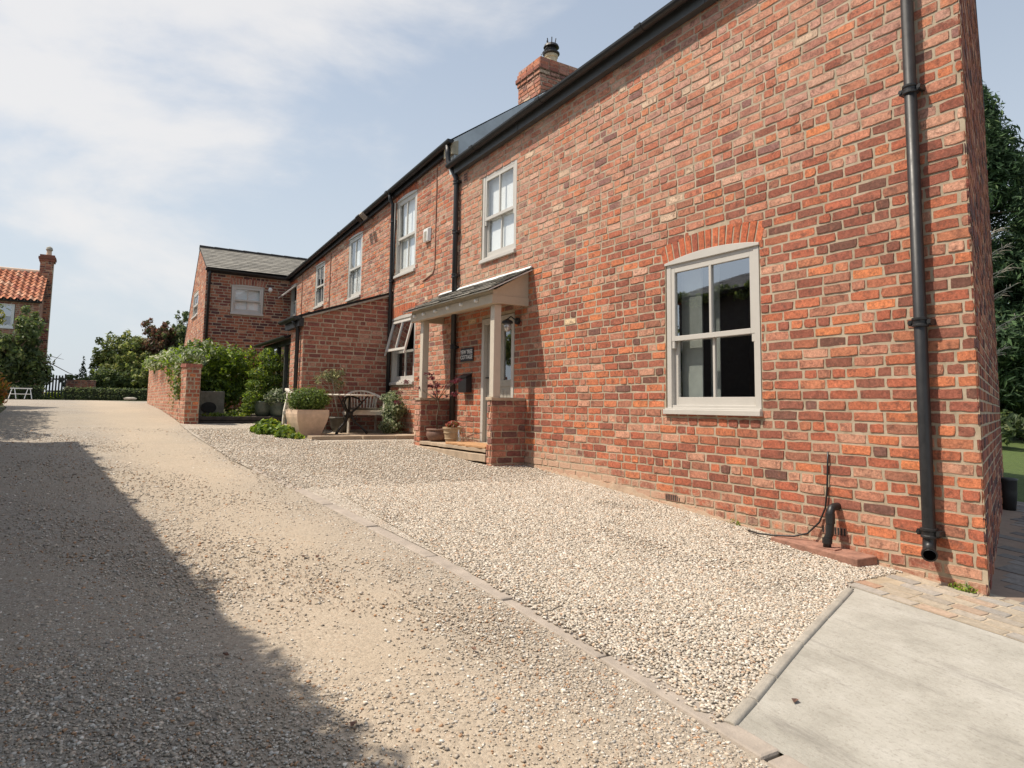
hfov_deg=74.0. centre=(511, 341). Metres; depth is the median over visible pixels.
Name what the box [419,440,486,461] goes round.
door step
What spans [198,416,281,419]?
timber sleeper
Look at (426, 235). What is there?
alarm box
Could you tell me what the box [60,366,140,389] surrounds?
garden shrub
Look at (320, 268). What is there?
window
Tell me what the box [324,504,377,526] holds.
kerb stone
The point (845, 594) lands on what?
edging stone
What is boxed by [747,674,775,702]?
edging stone
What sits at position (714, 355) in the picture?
window
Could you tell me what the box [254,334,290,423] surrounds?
timber porch
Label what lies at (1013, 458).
lawn
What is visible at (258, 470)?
kerb stone
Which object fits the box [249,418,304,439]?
alchemilla
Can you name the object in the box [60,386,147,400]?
clipped hedge
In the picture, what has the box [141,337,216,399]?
climbing plant
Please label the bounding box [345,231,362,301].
window
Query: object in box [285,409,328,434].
square planter
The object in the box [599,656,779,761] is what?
kerb stone
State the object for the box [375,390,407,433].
pittosporum bush
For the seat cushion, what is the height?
0.042 m
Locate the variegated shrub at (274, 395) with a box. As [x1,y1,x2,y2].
[262,387,285,405]
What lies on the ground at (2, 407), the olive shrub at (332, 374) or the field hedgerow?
the field hedgerow
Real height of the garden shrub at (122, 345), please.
3.415 m
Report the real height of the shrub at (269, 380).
1.527 m
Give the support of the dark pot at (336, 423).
on the stone patio
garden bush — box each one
[999,385,1023,439]
[1000,409,1023,446]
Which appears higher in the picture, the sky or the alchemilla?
the sky
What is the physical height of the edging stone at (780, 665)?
0.138 m
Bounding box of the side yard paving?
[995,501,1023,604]
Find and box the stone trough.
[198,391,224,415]
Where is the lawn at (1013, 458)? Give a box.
[1002,432,1023,501]
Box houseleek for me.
[445,420,460,426]
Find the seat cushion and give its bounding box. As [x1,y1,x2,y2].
[350,408,377,409]
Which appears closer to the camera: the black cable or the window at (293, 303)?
the black cable
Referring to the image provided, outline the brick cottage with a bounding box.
[445,0,1003,595]
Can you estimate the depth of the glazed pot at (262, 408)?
14.28 m
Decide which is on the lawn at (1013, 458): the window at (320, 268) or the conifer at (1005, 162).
the conifer at (1005, 162)
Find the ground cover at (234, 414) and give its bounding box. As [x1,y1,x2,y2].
[200,409,250,416]
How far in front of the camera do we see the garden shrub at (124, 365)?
31.42 m
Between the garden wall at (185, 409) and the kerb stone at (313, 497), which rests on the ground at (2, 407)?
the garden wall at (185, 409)
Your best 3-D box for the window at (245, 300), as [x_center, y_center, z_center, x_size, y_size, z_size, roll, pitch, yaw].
[-8.043,-1.234,20.660,0.950,0.907,0.160,4,-6,-31]
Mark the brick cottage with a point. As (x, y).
(749, 240)
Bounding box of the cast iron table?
[327,394,374,433]
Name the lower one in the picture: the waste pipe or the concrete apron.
the concrete apron
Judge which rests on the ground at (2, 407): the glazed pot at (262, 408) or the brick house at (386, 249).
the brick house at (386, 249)
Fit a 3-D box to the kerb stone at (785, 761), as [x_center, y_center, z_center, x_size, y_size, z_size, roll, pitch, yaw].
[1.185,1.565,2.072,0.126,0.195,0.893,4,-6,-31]
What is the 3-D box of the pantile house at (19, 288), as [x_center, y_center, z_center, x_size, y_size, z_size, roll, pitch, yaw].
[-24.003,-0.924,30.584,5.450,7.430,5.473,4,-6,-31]
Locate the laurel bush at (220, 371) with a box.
[163,338,262,414]
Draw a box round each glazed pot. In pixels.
[254,401,269,416]
[270,401,283,420]
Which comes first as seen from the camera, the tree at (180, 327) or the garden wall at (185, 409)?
the garden wall at (185, 409)
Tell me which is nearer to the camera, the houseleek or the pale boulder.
the houseleek
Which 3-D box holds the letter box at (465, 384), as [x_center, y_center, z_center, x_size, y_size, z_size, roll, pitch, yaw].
[-0.755,0.664,10.820,0.118,0.307,0.290,4,-6,-31]
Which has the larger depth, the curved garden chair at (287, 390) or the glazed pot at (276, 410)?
the glazed pot at (276, 410)
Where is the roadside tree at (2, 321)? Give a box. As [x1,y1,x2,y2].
[0,304,10,325]
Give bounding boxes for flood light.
[355,212,372,222]
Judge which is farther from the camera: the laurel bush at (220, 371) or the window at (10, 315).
the window at (10, 315)
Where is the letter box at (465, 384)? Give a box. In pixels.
[457,373,471,392]
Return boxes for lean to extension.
[278,292,392,429]
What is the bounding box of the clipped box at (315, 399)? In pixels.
[281,385,331,409]
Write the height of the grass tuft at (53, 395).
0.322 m
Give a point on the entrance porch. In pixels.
(505, 445)
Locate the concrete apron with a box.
[738,588,1023,767]
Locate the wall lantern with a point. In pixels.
(507, 322)
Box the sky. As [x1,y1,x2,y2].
[0,0,1023,391]
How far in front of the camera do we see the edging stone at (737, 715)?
2.75 m
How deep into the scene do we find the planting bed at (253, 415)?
14.03 m
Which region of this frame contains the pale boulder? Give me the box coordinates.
[123,397,136,399]
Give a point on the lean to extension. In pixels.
(351, 337)
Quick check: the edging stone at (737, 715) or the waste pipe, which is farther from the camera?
the waste pipe
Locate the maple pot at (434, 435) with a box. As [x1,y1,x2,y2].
[426,428,444,441]
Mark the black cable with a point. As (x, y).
(812, 528)
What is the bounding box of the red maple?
[394,372,461,428]
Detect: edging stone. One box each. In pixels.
[724,697,756,725]
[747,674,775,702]
[767,641,803,678]
[795,615,827,644]
[820,600,841,618]
[835,588,853,603]
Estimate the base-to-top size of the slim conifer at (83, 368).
2.064 m
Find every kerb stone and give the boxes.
[252,468,268,473]
[262,473,297,488]
[291,487,331,505]
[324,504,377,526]
[368,526,437,557]
[426,556,514,600]
[503,599,612,658]
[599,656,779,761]
[767,755,808,767]
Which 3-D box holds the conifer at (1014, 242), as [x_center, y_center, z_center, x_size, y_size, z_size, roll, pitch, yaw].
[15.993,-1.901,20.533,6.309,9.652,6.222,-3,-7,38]
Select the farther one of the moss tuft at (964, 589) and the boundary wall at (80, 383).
the boundary wall at (80, 383)
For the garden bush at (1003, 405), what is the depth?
18.59 m
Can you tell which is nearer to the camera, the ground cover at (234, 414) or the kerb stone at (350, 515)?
the kerb stone at (350, 515)
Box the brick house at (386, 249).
[278,37,577,433]
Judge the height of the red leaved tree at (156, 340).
4.056 m
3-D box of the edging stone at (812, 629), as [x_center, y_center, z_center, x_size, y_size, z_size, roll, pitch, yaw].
[1.637,1.627,3.716,0.056,0.137,0.506,-3,-7,37]
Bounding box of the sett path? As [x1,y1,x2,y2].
[845,574,1023,642]
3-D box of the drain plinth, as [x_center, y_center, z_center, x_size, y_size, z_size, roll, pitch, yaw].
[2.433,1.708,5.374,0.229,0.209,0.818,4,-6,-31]
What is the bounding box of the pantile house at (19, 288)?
[0,246,56,399]
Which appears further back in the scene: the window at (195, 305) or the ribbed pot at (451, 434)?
the window at (195, 305)
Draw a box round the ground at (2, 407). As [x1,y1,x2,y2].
[0,399,878,755]
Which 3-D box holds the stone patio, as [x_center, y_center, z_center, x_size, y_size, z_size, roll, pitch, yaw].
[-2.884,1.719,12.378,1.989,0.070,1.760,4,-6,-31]
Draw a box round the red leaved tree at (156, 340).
[132,318,180,355]
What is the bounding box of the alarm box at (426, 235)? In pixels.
[423,227,430,242]
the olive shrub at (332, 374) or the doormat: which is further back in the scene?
the olive shrub at (332, 374)
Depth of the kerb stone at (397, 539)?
5.08 m
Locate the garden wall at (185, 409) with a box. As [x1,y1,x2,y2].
[147,363,202,423]
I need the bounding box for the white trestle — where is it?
[8,388,31,398]
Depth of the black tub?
7.72 m
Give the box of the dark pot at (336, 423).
[329,417,350,431]
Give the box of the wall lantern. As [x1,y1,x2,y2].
[502,316,520,331]
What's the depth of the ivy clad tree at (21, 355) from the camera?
27.66 m
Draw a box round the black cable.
[747,452,828,536]
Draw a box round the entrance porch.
[400,266,532,465]
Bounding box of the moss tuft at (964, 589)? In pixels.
[949,582,977,593]
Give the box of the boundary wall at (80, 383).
[63,380,95,398]
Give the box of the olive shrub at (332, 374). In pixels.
[311,367,346,416]
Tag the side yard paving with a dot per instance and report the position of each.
(1015, 580)
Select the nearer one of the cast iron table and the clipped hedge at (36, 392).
the cast iron table
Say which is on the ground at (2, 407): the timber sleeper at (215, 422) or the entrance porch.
the timber sleeper at (215, 422)
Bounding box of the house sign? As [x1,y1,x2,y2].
[460,347,473,361]
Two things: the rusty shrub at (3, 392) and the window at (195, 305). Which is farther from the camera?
the window at (195, 305)
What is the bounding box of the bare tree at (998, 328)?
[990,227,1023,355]
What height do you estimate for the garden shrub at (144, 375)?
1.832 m
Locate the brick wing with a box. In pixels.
[184,245,306,408]
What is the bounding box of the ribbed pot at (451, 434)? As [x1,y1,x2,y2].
[443,427,461,441]
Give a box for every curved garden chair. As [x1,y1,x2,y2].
[281,388,294,424]
[342,390,384,432]
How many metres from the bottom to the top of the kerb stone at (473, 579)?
0.197 m
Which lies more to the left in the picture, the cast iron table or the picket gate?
the picket gate
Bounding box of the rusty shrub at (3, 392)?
[0,372,11,405]
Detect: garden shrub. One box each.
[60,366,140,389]
[87,330,152,370]
[99,351,150,389]
[131,364,148,386]
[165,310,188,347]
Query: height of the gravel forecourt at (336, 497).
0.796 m
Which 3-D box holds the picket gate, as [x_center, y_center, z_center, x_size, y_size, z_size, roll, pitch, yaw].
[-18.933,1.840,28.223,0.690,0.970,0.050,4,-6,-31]
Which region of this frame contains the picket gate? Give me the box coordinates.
[45,374,66,396]
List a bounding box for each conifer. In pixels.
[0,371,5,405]
[78,356,86,377]
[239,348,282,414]
[982,79,1023,415]
[994,146,1023,408]
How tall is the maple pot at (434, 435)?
0.200 m
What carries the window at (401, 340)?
in the brick house at (386, 249)
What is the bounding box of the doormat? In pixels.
[445,441,486,448]
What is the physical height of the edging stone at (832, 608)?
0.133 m
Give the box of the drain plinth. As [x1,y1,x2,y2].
[771,536,877,566]
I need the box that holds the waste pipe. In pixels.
[822,503,840,547]
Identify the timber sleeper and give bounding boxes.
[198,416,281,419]
[198,421,281,423]
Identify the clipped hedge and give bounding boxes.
[1,384,46,399]
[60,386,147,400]
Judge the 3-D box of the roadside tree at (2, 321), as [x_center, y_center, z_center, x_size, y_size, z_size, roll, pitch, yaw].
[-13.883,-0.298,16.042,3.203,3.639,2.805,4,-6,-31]
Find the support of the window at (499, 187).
in the brick cottage
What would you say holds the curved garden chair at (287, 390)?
on the stone patio
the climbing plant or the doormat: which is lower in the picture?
the doormat
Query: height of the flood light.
0.138 m
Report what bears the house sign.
attached to the brick cottage
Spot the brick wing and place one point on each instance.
(234, 300)
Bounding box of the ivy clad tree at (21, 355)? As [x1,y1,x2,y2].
[0,305,70,398]
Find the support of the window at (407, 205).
in the brick house at (386, 249)
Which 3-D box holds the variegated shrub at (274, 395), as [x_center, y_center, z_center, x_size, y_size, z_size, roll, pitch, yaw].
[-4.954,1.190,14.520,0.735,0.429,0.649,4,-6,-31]
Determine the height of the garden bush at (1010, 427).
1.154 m
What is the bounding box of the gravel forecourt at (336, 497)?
[179,423,880,716]
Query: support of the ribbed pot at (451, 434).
on the door step
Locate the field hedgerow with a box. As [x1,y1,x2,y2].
[41,390,142,400]
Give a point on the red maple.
(431, 385)
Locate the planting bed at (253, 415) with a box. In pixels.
[198,414,270,420]
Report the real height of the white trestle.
0.426 m
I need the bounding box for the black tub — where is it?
[1001,477,1017,510]
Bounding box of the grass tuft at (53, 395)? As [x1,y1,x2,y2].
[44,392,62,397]
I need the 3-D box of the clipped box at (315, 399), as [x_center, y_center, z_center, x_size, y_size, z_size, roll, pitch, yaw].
[-3.539,1.013,11.845,0.851,0.501,0.846,4,-6,-31]
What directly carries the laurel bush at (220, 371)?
on the planting bed at (253, 415)
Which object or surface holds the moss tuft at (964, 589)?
on the sett path
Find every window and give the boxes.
[0,303,15,328]
[191,291,198,319]
[230,285,263,315]
[278,283,296,316]
[313,261,324,309]
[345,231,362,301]
[384,314,414,384]
[393,189,417,278]
[479,159,516,264]
[663,242,762,415]
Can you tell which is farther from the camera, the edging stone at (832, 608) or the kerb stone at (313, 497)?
the kerb stone at (313, 497)
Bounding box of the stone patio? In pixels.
[304,433,414,439]

